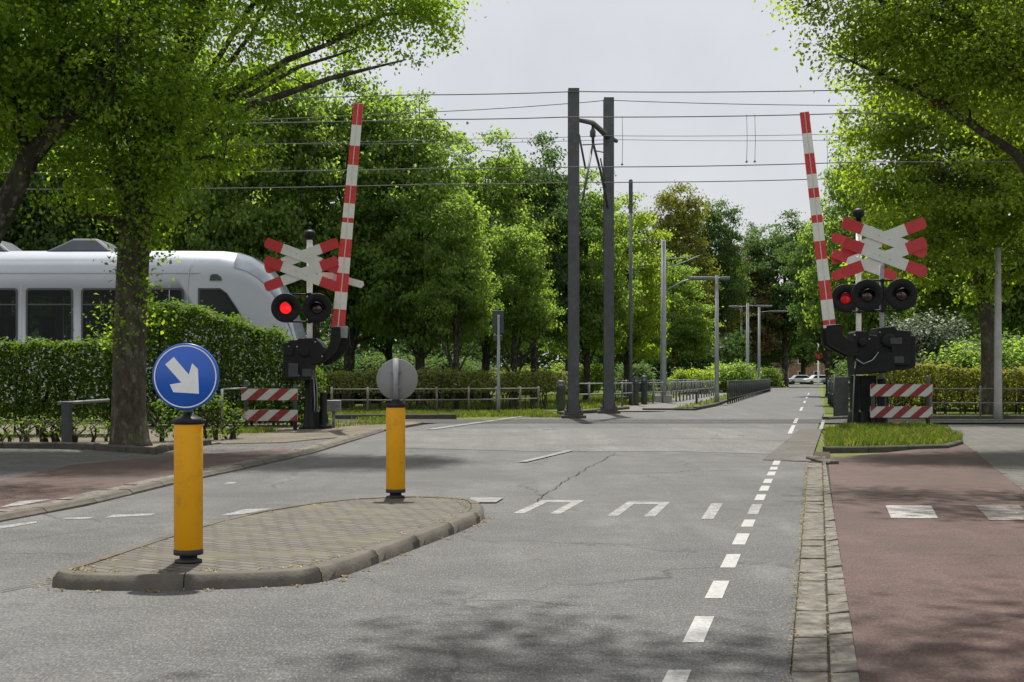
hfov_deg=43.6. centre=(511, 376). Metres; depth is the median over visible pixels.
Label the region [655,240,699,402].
tram mast
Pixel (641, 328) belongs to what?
maple tree
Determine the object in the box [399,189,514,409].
loose tree
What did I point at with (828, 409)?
lawn
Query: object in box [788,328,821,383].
round tree
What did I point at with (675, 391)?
rail fence
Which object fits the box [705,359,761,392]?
dark shrub
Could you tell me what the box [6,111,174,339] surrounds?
maple tree
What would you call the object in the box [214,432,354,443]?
sandy path
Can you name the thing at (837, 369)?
dark shrub
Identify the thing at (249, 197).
round tree
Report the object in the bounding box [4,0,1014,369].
sky
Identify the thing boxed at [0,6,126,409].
round tree
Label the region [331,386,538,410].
rail fence
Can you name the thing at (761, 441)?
road resurfacing
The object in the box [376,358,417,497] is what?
sign bollard
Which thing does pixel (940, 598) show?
cycle path
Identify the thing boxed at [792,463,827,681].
gutter
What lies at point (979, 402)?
rail fence
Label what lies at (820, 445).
ground
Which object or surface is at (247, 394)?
hazard boards
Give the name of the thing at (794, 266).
round tree
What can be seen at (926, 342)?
flowering bush
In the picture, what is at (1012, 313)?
maple tree
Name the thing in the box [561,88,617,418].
overhead line mast
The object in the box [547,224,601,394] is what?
round tree
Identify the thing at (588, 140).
overhead wire
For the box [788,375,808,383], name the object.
parked car
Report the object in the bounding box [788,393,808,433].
lane line
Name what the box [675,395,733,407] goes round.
verge
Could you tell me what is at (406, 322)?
maple tree
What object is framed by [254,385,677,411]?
lawn
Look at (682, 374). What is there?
dark shrub
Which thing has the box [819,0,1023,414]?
lime tree
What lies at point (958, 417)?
kerb
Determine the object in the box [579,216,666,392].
maple tree
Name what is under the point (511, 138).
overhead wire
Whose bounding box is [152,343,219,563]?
sign bollard
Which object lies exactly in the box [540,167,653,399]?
maple tree
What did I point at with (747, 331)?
street lamp
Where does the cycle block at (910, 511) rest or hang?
on the cycle path at (940, 598)
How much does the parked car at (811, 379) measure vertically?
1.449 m
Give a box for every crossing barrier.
[283,102,362,428]
[800,111,915,423]
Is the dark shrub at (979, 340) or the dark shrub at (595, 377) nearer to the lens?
the dark shrub at (979, 340)
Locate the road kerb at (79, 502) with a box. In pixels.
[0,429,383,521]
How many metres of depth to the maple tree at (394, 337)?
73.44 m
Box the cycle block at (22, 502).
[3,499,49,506]
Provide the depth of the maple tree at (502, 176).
54.28 m
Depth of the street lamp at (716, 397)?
55.02 m
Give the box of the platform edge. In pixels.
[335,414,456,418]
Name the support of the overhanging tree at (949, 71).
on the ground at (820, 445)
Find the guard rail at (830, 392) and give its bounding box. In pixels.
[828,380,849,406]
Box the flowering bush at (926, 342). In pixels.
[849,304,974,409]
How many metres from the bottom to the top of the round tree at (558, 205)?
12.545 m
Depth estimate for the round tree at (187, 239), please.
45.95 m
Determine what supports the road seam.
on the road
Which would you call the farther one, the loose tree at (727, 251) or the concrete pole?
the loose tree at (727, 251)
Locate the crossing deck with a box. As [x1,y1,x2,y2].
[330,419,1023,422]
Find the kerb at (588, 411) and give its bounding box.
[556,406,629,414]
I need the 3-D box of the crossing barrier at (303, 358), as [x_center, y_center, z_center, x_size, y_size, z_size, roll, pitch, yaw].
[-4.193,-2.453,28.582,1.726,7.355,0.735,0,0,0]
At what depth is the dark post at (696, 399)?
55.05 m
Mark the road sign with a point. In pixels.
(818, 357)
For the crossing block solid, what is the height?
0.001 m
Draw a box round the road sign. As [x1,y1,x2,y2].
[815,344,822,384]
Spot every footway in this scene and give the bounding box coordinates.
[0,438,333,480]
[947,424,1023,490]
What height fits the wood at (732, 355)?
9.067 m
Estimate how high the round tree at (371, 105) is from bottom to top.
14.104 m
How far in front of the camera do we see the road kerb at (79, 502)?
13.52 m
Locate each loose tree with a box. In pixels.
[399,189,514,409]
[471,221,567,405]
[634,179,725,319]
[690,195,755,341]
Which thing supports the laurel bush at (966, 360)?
on the lawn at (828, 409)
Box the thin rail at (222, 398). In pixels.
[221,387,245,428]
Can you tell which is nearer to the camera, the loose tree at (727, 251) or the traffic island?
the traffic island
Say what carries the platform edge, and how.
on the ground at (820, 445)
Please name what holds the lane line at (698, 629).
on the road
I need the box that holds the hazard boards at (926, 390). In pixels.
[870,376,932,423]
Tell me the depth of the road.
7.35 m
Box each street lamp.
[688,275,729,402]
[729,303,771,379]
[740,302,752,359]
[758,307,789,378]
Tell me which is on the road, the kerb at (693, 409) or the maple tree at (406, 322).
the kerb at (693, 409)
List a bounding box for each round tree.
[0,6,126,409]
[86,25,306,322]
[190,103,288,234]
[236,46,446,407]
[244,94,345,338]
[429,153,503,359]
[480,131,602,401]
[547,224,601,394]
[684,247,757,351]
[734,208,817,386]
[774,216,850,396]
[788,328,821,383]
[823,144,992,357]
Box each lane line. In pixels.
[662,460,780,681]
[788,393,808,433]
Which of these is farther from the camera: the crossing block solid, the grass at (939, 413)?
the grass at (939, 413)
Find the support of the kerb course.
on the ground at (820, 445)
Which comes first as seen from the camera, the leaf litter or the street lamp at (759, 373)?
the leaf litter
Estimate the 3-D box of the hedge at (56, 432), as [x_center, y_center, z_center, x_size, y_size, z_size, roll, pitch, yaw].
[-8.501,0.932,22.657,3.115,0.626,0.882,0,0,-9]
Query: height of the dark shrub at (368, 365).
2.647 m
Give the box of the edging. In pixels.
[965,444,1023,490]
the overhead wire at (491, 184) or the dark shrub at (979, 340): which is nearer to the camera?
the overhead wire at (491, 184)
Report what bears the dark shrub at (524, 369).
on the lawn at (549, 393)
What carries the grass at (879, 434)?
on the grass bank
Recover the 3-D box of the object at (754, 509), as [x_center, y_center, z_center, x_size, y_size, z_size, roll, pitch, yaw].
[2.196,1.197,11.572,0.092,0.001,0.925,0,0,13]
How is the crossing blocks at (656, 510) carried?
on the road
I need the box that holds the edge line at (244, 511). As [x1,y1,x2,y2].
[0,482,271,528]
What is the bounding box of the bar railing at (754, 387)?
[727,379,770,403]
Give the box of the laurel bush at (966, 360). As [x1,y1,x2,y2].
[908,331,1023,411]
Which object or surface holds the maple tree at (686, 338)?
on the lawn at (549, 393)
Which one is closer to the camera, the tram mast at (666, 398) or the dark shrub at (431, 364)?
the dark shrub at (431, 364)
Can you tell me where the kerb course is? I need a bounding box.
[823,456,859,681]
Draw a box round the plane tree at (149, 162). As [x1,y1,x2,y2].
[0,0,507,445]
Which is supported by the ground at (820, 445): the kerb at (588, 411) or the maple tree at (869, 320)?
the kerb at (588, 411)
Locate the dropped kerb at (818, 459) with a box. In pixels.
[806,456,838,464]
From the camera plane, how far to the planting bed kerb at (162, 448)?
20.51 m
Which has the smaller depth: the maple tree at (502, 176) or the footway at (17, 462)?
the footway at (17, 462)
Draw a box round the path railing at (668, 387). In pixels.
[615,379,714,400]
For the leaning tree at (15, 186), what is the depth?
19.84 m
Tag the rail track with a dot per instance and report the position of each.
(652, 421)
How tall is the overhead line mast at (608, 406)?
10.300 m
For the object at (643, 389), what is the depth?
54.97 m
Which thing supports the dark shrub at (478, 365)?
on the lawn at (549, 393)
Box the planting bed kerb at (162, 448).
[0,439,211,454]
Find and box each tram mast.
[629,179,632,404]
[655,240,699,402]
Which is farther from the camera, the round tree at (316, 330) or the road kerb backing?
the round tree at (316, 330)
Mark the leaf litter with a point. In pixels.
(789, 655)
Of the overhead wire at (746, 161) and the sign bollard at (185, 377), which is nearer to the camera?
the sign bollard at (185, 377)
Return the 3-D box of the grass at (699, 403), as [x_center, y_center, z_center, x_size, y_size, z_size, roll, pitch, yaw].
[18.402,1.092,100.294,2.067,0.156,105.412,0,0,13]
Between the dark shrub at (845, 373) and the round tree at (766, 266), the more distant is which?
the round tree at (766, 266)
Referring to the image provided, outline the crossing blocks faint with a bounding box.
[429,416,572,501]
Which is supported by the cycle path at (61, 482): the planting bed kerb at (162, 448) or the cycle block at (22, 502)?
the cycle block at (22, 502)
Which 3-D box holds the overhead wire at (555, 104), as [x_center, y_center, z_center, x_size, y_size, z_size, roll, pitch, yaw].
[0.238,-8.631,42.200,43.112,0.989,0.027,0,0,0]
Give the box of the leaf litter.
[32,430,834,681]
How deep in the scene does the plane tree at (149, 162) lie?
20.99 m
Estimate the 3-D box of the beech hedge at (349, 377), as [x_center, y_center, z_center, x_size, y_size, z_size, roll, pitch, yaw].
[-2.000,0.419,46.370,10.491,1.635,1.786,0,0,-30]
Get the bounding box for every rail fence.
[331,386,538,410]
[579,380,713,405]
[930,386,1023,418]
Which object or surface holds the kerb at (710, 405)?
on the road
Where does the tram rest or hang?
on the rail track
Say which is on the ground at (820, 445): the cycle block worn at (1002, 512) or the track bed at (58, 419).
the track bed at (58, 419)
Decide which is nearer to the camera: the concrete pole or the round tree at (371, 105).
the concrete pole
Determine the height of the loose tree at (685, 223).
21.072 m
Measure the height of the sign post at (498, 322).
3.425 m
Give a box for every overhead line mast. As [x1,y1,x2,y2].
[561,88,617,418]
[597,97,620,413]
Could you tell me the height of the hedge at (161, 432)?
1.048 m
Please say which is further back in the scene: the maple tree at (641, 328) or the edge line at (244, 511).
the maple tree at (641, 328)
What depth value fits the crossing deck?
34.74 m
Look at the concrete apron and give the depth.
21.50 m
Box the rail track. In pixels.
[0,421,1023,421]
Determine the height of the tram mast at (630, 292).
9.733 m
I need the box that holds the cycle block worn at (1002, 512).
[976,505,1023,519]
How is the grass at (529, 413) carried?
on the lawn at (549, 393)
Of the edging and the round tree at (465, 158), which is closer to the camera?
the edging
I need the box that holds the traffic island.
[52,496,483,589]
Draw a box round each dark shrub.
[317,334,363,399]
[326,348,414,403]
[368,350,478,402]
[448,356,501,400]
[500,363,558,395]
[539,359,602,393]
[614,361,659,392]
[666,366,719,393]
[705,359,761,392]
[754,365,786,387]
[825,356,897,401]
[828,359,849,388]
[904,328,1023,405]
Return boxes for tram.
[0,239,306,419]
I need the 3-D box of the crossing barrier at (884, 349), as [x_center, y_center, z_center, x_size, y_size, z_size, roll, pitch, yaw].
[7.701,-2.372,28.653,2.526,7.104,0.734,0,0,0]
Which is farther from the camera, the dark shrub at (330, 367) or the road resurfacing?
the dark shrub at (330, 367)
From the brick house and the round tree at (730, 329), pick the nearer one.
the round tree at (730, 329)
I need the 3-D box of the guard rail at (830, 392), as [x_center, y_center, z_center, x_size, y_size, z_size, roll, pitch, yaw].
[11.917,0.700,46.983,0.223,1.100,18.450,0,0,12]
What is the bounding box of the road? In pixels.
[0,386,823,681]
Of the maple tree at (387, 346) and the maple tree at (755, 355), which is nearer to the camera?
the maple tree at (387, 346)
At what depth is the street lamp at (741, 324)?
145.12 m
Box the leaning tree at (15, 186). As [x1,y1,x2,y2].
[0,0,221,243]
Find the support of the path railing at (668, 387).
on the path at (673, 404)
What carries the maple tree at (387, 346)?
on the lawn at (549, 393)
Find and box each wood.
[13,310,752,389]
[597,352,845,381]
[931,286,1007,350]
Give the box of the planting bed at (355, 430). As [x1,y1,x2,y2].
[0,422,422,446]
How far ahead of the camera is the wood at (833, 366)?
264.22 m
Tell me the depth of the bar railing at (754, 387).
71.23 m
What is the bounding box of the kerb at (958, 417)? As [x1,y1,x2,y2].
[823,415,1023,419]
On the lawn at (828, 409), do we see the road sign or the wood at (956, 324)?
the wood at (956, 324)
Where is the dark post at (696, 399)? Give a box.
[695,391,697,403]
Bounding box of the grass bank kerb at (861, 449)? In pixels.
[823,439,962,452]
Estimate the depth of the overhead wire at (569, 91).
36.69 m
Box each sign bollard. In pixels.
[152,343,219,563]
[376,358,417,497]
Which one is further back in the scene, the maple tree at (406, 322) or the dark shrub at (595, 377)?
the dark shrub at (595, 377)
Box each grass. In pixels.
[203,415,385,438]
[298,408,562,417]
[679,390,739,406]
[820,420,963,446]
[933,412,1023,414]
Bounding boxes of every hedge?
[0,334,112,433]
[0,411,109,441]
[98,295,326,425]
[146,392,246,441]
[322,366,567,410]
[861,359,1023,414]
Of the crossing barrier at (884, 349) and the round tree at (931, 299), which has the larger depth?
the round tree at (931, 299)
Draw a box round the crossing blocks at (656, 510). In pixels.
[514,500,669,516]
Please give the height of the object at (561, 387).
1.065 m
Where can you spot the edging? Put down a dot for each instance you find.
(1016, 483)
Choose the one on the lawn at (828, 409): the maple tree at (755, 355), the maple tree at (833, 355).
the maple tree at (833, 355)
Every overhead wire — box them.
[0,177,941,189]
[2,133,853,181]
[3,161,1014,172]
[15,139,824,147]
[182,112,1003,167]
[198,89,897,99]
[210,100,859,121]
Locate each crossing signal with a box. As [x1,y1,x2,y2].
[264,230,363,428]
[831,208,896,375]
[841,217,927,424]
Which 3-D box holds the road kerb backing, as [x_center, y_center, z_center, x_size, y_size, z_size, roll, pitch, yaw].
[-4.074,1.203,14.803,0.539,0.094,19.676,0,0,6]
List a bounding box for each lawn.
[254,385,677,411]
[823,384,1023,413]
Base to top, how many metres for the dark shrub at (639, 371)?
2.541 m
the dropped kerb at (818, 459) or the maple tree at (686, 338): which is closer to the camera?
the dropped kerb at (818, 459)
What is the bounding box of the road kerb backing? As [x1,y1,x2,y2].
[0,437,346,512]
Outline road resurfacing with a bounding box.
[385,428,798,453]
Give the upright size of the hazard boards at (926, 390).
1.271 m
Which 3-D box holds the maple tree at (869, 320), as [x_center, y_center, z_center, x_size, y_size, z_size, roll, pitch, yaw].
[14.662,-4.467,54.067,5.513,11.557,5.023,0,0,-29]
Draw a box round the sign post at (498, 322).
[492,310,503,410]
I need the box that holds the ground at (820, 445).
[0,383,1023,672]
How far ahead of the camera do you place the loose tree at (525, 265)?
49.59 m
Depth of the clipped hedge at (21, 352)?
25.36 m
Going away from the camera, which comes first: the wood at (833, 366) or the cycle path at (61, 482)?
the cycle path at (61, 482)
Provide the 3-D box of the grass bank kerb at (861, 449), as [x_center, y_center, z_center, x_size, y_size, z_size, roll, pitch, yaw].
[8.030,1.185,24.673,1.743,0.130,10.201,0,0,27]
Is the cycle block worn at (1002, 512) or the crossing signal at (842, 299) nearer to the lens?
the cycle block worn at (1002, 512)
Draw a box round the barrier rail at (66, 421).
[58,398,109,441]
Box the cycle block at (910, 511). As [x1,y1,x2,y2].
[886,505,937,517]
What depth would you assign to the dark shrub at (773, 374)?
138.53 m
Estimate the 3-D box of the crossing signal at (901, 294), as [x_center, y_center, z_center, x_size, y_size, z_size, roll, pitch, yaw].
[8.282,-1.185,28.518,1.899,4.720,0.584,0,0,0]
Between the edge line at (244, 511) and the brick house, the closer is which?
the edge line at (244, 511)
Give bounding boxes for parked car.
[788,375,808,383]
[803,375,825,384]
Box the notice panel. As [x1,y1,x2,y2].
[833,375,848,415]
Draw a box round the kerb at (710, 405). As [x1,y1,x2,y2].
[693,387,773,409]
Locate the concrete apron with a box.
[763,429,821,461]
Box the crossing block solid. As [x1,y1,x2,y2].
[701,503,722,518]
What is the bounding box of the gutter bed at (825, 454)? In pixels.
[791,452,859,681]
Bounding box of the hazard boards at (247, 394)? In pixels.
[241,380,297,429]
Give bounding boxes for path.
[0,448,291,508]
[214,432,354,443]
[619,390,725,410]
[829,444,1023,681]
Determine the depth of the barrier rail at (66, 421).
21.54 m
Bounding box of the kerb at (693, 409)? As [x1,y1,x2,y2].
[642,408,695,410]
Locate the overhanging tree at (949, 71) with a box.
[753,0,1023,172]
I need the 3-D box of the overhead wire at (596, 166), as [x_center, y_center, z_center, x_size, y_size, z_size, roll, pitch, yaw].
[0.193,-5.647,34.300,35.041,0.399,0.029,0,0,0]
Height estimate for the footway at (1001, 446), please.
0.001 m
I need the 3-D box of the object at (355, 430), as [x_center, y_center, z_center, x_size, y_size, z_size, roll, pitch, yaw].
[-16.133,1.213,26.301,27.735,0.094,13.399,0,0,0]
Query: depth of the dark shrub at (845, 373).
59.31 m
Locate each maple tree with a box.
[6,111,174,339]
[6,153,116,340]
[175,24,362,408]
[328,87,503,406]
[331,137,427,352]
[334,176,437,402]
[428,125,561,402]
[491,208,559,366]
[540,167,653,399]
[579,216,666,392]
[580,190,681,397]
[640,248,729,390]
[723,243,794,367]
[736,222,776,377]
[749,331,800,372]
[790,135,924,375]
[800,338,846,369]
[931,153,1023,345]
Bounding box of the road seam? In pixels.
[537,453,614,500]
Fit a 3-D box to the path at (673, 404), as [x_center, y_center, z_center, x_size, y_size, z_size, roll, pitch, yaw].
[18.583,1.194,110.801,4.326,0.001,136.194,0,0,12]
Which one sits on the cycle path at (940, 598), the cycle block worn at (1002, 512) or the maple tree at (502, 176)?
the cycle block worn at (1002, 512)
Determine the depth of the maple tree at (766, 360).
202.72 m
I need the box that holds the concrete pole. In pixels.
[993,247,1002,418]
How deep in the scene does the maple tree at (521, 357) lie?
81.75 m
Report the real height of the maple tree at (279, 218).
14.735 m
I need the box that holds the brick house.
[739,348,824,382]
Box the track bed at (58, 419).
[1,419,103,420]
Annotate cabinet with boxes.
[327,400,340,426]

